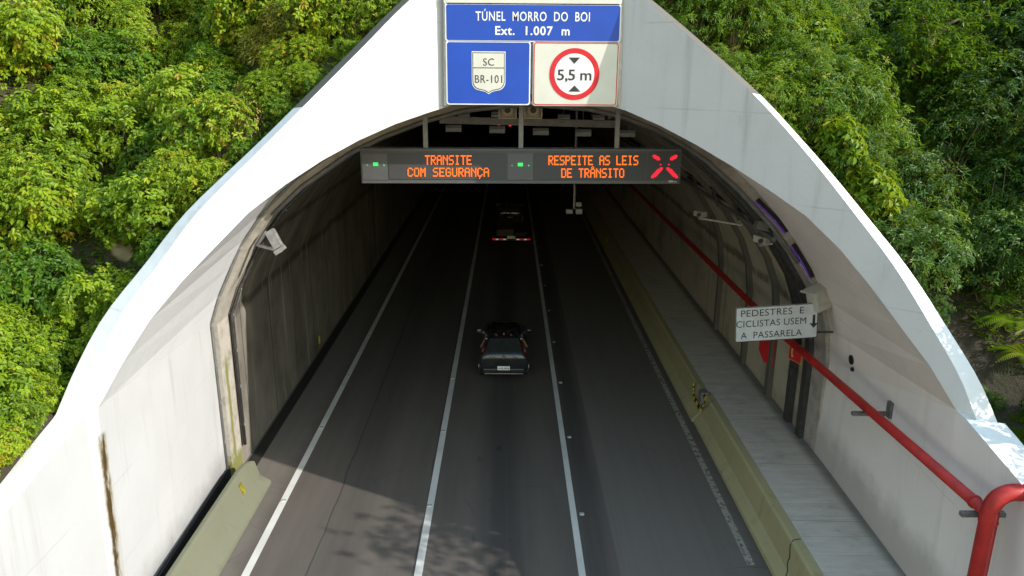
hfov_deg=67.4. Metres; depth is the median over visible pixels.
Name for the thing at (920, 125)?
shrub
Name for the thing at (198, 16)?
shrub
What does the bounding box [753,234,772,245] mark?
security camera
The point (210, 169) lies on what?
shrub
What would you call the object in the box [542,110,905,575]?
walkway
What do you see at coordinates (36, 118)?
shrub
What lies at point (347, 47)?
shrub
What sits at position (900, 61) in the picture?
shrub
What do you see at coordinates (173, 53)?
shrub
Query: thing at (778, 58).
shrub
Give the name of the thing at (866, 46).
shrub
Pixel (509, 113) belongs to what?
horn speaker
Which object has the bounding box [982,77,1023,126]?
shrub
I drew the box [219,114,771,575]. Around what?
road
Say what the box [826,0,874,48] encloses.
shrub
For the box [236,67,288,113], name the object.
shrub
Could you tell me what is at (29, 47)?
shrub
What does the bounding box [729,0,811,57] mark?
shrub
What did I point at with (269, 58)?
shrub
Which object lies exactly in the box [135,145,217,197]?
shrub
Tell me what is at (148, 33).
shrub
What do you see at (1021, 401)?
shrub
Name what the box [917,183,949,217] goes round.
shrub
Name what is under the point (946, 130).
shrub
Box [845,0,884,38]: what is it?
shrub
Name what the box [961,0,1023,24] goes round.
shrub
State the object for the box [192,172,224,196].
shrub
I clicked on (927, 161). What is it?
shrub
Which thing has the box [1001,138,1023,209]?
shrub
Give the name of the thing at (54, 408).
shrub
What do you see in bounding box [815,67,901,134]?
shrub
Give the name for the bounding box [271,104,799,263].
conduit
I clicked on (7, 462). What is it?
shrub
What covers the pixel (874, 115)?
shrub
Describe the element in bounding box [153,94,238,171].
shrub
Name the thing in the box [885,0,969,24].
shrub
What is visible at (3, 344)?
shrub
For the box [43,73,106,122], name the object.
shrub
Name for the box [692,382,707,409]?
hazard marker
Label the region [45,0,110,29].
shrub
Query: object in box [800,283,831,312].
floodlight
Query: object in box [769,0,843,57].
shrub
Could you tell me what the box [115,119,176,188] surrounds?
shrub
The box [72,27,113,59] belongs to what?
shrub
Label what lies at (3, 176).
shrub
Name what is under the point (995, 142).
shrub
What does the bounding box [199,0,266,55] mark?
shrub
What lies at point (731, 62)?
shrub
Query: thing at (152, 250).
shrub
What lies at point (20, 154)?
shrub
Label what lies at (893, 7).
shrub
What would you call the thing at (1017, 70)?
shrub
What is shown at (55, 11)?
shrub
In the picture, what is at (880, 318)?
tunnel portal
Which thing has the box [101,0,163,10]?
shrub
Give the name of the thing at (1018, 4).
shrub
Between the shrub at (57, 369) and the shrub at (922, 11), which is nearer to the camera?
the shrub at (57, 369)
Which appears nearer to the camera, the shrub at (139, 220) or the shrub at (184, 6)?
the shrub at (139, 220)
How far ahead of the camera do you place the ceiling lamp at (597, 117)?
22.92 m
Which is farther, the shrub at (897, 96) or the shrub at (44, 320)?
the shrub at (897, 96)
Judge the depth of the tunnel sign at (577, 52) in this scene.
15.34 m
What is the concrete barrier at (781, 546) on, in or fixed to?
on the road
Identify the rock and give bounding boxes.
[110,241,134,262]
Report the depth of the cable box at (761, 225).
18.82 m
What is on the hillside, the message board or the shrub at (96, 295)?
the shrub at (96, 295)
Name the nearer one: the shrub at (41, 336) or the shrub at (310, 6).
the shrub at (41, 336)
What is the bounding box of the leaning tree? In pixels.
[851,0,1023,133]
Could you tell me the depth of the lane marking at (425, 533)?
22.60 m
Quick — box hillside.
[0,0,1023,483]
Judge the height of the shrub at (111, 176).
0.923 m
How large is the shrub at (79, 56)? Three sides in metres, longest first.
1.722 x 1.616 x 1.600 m
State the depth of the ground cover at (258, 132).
15.40 m
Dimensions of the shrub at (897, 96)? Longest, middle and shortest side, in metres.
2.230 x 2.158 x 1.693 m
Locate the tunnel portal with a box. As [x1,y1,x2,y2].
[56,0,996,476]
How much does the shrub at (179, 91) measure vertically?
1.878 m
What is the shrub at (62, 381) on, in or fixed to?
on the hillside
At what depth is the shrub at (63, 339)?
13.71 m
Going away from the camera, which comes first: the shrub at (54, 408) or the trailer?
the shrub at (54, 408)
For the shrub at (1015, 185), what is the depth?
15.66 m
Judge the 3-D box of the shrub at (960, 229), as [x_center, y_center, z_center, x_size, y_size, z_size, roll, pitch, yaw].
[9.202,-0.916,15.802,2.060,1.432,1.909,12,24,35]
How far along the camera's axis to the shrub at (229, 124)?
15.09 m
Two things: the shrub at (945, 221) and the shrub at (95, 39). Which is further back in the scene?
the shrub at (95, 39)
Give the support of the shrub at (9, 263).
on the hillside
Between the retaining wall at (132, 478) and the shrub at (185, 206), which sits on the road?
the retaining wall at (132, 478)
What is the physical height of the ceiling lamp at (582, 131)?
1.384 m
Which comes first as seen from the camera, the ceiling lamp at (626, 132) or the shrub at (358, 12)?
the shrub at (358, 12)
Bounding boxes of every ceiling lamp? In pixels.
[446,124,461,131]
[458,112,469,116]
[489,125,504,132]
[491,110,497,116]
[533,126,548,134]
[557,110,569,118]
[574,111,590,135]
[591,114,604,119]
[620,121,635,136]
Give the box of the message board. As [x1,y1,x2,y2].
[360,105,681,183]
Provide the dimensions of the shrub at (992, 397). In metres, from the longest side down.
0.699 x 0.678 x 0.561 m
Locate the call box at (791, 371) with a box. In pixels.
[789,367,794,375]
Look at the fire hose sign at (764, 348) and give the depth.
23.13 m
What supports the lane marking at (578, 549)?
on the road
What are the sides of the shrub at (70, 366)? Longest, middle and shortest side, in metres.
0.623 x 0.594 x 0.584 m
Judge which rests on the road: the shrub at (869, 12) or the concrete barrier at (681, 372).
the concrete barrier at (681, 372)
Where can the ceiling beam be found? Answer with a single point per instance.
(533, 122)
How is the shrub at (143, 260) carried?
on the hillside
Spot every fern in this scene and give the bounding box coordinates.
[966,271,999,286]
[966,290,1021,306]
[972,313,1023,335]
[986,343,1023,366]
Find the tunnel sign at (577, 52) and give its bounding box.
[443,0,621,105]
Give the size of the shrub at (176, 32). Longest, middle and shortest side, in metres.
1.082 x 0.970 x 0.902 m
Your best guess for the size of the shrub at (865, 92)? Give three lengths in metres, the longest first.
2.506 x 2.432 x 2.122 m
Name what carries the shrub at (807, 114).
on the hillside
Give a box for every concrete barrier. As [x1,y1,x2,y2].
[165,461,270,575]
[541,126,709,421]
[693,395,823,575]
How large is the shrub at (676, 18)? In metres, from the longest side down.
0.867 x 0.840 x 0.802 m
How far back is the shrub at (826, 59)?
16.31 m
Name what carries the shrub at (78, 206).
on the hillside
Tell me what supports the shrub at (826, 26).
on the hillside
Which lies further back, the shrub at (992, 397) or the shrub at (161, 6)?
the shrub at (161, 6)
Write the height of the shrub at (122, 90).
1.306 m
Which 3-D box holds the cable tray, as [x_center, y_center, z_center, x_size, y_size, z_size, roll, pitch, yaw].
[6.166,-11.733,53.847,0.578,0.586,74.100,0,16,0]
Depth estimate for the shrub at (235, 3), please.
16.74 m
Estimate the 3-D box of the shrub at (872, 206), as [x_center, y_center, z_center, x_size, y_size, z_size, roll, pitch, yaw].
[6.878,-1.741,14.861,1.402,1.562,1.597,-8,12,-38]
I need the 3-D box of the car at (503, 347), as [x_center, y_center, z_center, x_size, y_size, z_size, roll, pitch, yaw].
[-0.290,1.946,28.074,2.020,1.490,4.101,0,16,0]
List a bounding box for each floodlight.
[256,228,286,254]
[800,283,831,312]
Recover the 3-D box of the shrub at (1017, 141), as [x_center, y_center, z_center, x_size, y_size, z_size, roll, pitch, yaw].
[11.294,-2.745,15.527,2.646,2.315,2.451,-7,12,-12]
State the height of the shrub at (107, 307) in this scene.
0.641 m
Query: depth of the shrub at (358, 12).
15.72 m
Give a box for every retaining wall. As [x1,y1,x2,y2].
[0,325,230,575]
[814,355,1023,575]
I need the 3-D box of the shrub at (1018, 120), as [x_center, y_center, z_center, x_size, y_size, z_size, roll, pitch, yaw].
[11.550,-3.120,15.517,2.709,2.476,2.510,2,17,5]
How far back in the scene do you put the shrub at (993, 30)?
17.19 m
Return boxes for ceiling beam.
[440,116,614,127]
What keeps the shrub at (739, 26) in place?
on the hillside
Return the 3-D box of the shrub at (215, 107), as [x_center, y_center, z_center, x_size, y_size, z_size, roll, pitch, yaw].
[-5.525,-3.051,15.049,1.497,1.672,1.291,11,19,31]
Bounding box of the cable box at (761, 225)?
[753,220,771,232]
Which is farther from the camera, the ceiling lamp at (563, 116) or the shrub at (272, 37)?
the ceiling lamp at (563, 116)
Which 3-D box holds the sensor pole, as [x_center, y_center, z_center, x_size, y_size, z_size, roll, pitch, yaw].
[2.458,-5.283,29.644,0.640,4.869,0.350,0,16,0]
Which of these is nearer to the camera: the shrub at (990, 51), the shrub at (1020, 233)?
the shrub at (1020, 233)
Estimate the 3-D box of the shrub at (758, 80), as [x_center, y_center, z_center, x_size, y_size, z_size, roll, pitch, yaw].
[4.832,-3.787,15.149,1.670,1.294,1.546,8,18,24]
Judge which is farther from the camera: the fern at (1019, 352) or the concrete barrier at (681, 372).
the concrete barrier at (681, 372)
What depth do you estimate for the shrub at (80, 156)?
15.16 m
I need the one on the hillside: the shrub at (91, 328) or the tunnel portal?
the shrub at (91, 328)
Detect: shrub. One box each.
[0,0,75,86]
[0,2,22,59]
[0,84,93,166]
[0,108,18,141]
[0,125,11,153]
[0,133,87,214]
[0,160,96,259]
[0,162,38,221]
[0,235,88,323]
[0,253,20,298]
[0,299,47,344]
[0,312,40,365]
[0,319,21,391]
[0,337,56,416]
[0,370,45,398]
[0,373,63,415]
[0,390,46,437]
[0,422,31,466]
[0,456,15,466]
[1,417,23,441]
[5,334,58,373]
[8,416,38,440]
[10,33,66,73]
[13,0,67,32]
[14,319,65,365]
[14,432,34,449]
[16,395,49,428]
[23,137,105,190]
[25,339,67,388]
[32,24,116,92]
[35,0,113,32]
[35,297,87,333]
[36,322,79,364]
[36,387,64,411]
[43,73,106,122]
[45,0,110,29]
[45,393,60,412]
[46,179,102,235]
[48,262,140,329]
[48,295,91,331]
[48,371,72,410]
[51,95,155,169]
[59,347,80,373]
[66,326,94,365]
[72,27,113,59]
[74,169,189,249]
[79,314,104,345]
[80,181,124,227]
[90,28,165,86]
[91,79,154,131]
[91,201,140,251]
[96,0,155,41]
[99,172,133,190]
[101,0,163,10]
[102,294,116,312]
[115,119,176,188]
[121,21,169,72]
[128,65,231,140]
[129,0,172,16]
[130,146,201,226]
[133,59,214,128]
[133,230,170,266]
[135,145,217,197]
[139,38,185,77]
[140,236,162,258]
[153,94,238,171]
[155,0,208,22]
[157,19,199,53]
[175,33,214,62]
[176,157,231,205]
[182,54,247,82]
[184,39,240,72]
[184,88,260,161]
[187,6,214,35]
[191,67,243,100]
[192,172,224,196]
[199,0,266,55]
[199,98,245,135]
[203,0,288,50]
[218,91,265,139]
[227,135,259,163]
[229,0,302,26]
[231,22,295,66]
[233,78,266,109]
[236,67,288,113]
[249,20,303,54]
[257,0,307,43]
[258,31,309,76]
[259,91,295,123]
[275,0,355,42]
[278,61,323,95]
[287,32,332,69]
[302,71,324,95]
[315,0,379,46]
[332,36,359,59]
[360,0,401,31]
[653,0,750,41]
[665,8,692,28]
[705,0,785,53]
[708,42,762,88]
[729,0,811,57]
[734,35,833,114]
[736,62,801,120]
[744,0,826,40]
[751,28,836,86]
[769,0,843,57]
[769,57,864,139]
[780,0,840,14]
[783,0,824,24]
[785,0,870,54]
[795,40,899,133]
[796,8,847,60]
[802,46,848,97]
[805,109,869,177]
[811,36,899,126]
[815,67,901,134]
[819,117,899,174]
[821,144,902,198]
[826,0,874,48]
[827,0,861,29]
[831,18,896,71]
[836,159,908,225]
[838,17,863,56]
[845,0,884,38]
[851,61,899,101]
[855,103,925,171]
[856,1,925,44]
[858,9,931,56]
[861,34,943,83]
[861,72,911,129]
[863,101,890,139]
[867,0,925,44]
[870,131,978,233]
[872,202,975,294]
[874,55,952,127]
[876,0,966,32]
[877,186,982,288]
[878,16,984,87]
[881,176,953,225]
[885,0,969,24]
[885,57,956,126]
[885,69,948,111]
[886,0,1001,58]
[889,111,953,168]
[897,55,1011,139]
[911,48,1023,151]
[916,82,1016,183]
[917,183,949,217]
[918,172,998,221]
[923,215,1011,276]
[923,286,956,325]
[945,94,1023,175]
[945,209,1023,306]
[949,145,1023,237]
[953,41,1022,93]
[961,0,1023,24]
[967,32,1010,78]
[968,201,1023,299]
[975,5,1023,71]
[975,17,1023,67]
[979,157,1023,223]
[981,384,1009,411]
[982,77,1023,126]
[988,113,1023,157]
[997,118,1023,180]
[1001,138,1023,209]
[1002,33,1023,94]
[1005,97,1023,146]
[1006,0,1023,40]
[1018,377,1023,408]
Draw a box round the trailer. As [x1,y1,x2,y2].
[492,218,529,240]
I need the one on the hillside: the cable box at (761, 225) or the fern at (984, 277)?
the fern at (984, 277)
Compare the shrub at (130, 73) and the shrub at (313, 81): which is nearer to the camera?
the shrub at (313, 81)
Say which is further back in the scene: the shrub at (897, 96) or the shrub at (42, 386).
the shrub at (897, 96)
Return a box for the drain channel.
[248,133,464,465]
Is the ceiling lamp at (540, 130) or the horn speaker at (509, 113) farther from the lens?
the ceiling lamp at (540, 130)
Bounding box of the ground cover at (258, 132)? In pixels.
[0,0,1023,467]
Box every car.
[477,322,530,374]
[496,199,523,223]
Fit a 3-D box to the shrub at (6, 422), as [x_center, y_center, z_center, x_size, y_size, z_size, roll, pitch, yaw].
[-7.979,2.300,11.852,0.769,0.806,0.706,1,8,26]
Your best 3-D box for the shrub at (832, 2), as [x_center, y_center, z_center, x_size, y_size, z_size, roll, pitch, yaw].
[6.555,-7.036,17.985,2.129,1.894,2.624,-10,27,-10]
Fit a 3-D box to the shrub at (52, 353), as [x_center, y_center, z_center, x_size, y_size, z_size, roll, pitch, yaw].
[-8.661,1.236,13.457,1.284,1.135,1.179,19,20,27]
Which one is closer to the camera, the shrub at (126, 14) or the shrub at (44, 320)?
the shrub at (44, 320)
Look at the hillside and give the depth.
15.17 m
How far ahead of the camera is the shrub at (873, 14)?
19.11 m
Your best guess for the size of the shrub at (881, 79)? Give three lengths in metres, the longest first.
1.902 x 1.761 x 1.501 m
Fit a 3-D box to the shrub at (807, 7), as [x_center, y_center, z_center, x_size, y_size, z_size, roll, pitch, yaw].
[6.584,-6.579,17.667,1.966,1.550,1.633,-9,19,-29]
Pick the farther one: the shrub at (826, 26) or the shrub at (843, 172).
the shrub at (826, 26)
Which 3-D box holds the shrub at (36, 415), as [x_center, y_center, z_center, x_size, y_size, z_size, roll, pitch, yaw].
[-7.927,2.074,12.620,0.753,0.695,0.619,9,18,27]
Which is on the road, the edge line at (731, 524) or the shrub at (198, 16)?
the edge line at (731, 524)
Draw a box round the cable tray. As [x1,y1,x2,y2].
[580,111,775,241]
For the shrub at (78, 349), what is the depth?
13.56 m
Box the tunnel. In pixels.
[228,107,813,462]
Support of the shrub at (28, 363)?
on the hillside
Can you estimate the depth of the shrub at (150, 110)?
16.71 m
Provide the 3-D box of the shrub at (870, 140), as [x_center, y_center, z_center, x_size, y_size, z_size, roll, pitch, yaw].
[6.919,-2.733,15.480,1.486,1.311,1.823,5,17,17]
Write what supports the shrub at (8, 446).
on the hillside
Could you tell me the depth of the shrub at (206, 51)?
17.05 m
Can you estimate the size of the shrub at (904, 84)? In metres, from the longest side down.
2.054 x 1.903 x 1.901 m
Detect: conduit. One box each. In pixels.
[209,105,453,468]
[229,139,384,444]
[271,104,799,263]
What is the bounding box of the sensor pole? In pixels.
[566,111,581,213]
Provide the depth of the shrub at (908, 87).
17.85 m
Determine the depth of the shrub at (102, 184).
15.49 m
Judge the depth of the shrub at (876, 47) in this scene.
15.83 m
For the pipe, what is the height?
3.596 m
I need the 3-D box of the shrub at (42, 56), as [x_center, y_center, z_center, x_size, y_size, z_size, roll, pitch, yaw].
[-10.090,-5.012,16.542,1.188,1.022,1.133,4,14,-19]
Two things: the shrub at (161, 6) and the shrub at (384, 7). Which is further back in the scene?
the shrub at (161, 6)
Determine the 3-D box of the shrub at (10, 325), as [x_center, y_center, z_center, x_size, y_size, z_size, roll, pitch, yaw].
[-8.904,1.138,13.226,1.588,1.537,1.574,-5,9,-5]
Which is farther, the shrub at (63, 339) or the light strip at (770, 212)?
the light strip at (770, 212)
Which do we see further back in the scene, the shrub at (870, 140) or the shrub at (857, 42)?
the shrub at (857, 42)
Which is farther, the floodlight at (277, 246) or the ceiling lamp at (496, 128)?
the ceiling lamp at (496, 128)
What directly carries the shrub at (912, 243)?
on the hillside
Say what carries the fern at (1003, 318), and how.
on the hillside
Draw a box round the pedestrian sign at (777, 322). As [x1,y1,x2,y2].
[735,303,832,342]
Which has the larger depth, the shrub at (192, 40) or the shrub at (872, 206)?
the shrub at (192, 40)
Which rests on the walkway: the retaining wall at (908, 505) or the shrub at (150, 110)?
the retaining wall at (908, 505)
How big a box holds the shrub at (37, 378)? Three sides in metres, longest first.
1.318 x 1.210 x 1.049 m
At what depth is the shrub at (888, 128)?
15.80 m
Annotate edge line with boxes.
[241,116,481,575]
[575,203,754,564]
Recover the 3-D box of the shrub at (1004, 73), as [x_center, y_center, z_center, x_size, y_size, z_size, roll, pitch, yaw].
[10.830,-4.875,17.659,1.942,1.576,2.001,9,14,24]
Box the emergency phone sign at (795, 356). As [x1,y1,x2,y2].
[788,345,803,364]
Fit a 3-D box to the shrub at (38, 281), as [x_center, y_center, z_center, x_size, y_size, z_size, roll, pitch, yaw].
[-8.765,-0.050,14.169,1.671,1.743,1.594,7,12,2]
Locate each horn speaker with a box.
[498,108,516,118]
[524,107,541,118]
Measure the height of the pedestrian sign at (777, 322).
1.003 m
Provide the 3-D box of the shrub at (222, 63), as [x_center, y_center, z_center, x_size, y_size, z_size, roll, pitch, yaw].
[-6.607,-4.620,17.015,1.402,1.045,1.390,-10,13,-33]
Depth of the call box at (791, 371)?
20.87 m
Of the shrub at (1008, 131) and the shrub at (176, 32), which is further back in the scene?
the shrub at (176, 32)
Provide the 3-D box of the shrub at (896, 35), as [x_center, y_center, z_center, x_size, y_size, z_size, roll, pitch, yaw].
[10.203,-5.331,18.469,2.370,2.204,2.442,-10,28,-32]
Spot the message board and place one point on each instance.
(520, 164)
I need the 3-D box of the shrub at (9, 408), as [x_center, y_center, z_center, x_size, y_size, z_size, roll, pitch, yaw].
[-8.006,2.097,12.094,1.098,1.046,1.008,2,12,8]
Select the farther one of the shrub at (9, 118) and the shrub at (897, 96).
the shrub at (897, 96)
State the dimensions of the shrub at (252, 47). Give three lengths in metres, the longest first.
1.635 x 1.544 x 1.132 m
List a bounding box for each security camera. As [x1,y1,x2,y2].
[693,210,741,225]
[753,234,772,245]
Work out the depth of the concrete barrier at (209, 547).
17.34 m
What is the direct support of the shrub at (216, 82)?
on the hillside
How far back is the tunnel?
26.98 m
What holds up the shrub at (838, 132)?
on the hillside
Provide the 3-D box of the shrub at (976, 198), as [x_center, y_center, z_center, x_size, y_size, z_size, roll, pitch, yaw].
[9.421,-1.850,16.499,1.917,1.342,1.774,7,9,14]
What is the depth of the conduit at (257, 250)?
19.51 m
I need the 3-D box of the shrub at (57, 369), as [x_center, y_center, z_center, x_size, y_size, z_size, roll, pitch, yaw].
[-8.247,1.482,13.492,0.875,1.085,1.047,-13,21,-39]
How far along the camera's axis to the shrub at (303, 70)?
15.11 m
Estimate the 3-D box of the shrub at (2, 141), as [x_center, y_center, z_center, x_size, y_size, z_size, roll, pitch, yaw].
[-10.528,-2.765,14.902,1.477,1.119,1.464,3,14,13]
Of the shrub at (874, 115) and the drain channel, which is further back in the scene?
the drain channel
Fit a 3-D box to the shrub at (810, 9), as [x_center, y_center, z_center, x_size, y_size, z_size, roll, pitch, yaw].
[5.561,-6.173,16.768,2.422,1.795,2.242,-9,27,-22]
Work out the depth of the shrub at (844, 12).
17.38 m
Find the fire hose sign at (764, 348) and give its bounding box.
[759,341,775,366]
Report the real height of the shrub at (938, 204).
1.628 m
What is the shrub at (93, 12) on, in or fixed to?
on the hillside
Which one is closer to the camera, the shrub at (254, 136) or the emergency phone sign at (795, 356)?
the shrub at (254, 136)
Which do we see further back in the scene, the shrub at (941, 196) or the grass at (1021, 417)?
the shrub at (941, 196)
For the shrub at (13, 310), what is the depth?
13.40 m
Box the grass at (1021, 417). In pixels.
[1003,410,1023,444]
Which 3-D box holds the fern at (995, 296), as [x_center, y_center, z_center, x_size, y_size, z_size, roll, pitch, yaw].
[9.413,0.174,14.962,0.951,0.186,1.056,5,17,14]
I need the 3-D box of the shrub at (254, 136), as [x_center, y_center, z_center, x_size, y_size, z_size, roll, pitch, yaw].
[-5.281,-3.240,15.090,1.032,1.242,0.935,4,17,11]
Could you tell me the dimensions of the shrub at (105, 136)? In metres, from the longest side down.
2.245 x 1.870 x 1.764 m
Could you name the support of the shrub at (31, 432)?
on the hillside
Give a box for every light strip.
[755,198,787,233]
[791,243,813,278]
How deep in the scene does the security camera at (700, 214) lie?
23.67 m
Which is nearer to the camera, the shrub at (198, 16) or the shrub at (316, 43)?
the shrub at (316, 43)
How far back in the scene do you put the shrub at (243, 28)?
16.88 m
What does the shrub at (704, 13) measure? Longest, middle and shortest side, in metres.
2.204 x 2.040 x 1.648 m
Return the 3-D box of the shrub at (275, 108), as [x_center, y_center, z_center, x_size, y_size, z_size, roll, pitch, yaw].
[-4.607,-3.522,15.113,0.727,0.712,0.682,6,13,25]
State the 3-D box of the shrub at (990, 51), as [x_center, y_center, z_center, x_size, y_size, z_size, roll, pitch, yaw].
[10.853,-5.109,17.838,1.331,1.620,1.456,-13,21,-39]
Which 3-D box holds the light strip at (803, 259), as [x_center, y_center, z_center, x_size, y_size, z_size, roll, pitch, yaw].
[6.960,-0.645,18.418,0.658,0.886,0.100,0,16,0]
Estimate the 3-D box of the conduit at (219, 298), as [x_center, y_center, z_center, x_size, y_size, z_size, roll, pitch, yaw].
[-4.247,0.328,18.541,6.222,9.505,0.070,0,16,0]
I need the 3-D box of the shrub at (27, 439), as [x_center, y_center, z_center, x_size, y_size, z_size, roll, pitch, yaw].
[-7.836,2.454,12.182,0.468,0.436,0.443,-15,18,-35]
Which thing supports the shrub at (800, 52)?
on the hillside
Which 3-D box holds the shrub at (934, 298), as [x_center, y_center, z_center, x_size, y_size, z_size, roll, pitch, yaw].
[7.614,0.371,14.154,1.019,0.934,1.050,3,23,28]
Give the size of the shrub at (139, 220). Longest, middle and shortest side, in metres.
2.296 x 2.276 x 1.623 m
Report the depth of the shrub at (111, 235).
15.18 m
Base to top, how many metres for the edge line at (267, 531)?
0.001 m
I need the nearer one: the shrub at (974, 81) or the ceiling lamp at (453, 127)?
the shrub at (974, 81)
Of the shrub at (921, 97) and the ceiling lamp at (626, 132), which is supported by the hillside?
the shrub at (921, 97)
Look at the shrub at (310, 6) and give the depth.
15.72 m
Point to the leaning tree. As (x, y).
(926, 53)
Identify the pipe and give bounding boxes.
[572,127,1023,575]
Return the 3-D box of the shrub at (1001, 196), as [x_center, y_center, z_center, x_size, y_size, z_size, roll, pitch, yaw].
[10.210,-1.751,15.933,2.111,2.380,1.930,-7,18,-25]
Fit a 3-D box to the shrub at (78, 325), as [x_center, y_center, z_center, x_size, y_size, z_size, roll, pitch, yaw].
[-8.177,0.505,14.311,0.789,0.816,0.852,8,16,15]
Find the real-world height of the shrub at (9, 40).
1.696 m
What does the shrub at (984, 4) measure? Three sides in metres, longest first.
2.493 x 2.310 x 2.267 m
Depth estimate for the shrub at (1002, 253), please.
14.77 m
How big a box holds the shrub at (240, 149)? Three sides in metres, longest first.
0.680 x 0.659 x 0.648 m
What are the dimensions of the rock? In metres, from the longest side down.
0.862 x 0.690 x 0.359 m
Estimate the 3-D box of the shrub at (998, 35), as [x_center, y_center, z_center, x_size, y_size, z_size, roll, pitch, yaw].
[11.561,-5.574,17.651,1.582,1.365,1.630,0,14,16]
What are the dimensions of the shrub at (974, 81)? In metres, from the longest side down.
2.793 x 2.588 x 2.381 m
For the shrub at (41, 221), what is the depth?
14.22 m
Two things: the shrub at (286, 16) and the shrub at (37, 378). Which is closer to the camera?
the shrub at (37, 378)
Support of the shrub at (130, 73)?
on the hillside
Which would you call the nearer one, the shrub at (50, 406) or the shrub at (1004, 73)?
the shrub at (50, 406)
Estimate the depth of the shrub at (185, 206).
14.24 m
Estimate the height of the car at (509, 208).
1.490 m
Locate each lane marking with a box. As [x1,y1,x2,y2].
[414,133,496,575]
[517,125,585,575]
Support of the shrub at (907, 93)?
on the hillside
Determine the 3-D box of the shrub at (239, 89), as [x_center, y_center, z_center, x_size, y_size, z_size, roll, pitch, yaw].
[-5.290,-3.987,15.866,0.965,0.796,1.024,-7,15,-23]
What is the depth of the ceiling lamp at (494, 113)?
22.88 m
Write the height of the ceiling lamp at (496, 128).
1.298 m
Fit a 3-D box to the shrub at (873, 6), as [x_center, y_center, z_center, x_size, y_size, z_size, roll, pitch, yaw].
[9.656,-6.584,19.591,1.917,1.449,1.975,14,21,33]
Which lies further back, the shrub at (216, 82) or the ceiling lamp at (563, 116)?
the ceiling lamp at (563, 116)
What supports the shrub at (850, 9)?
on the hillside

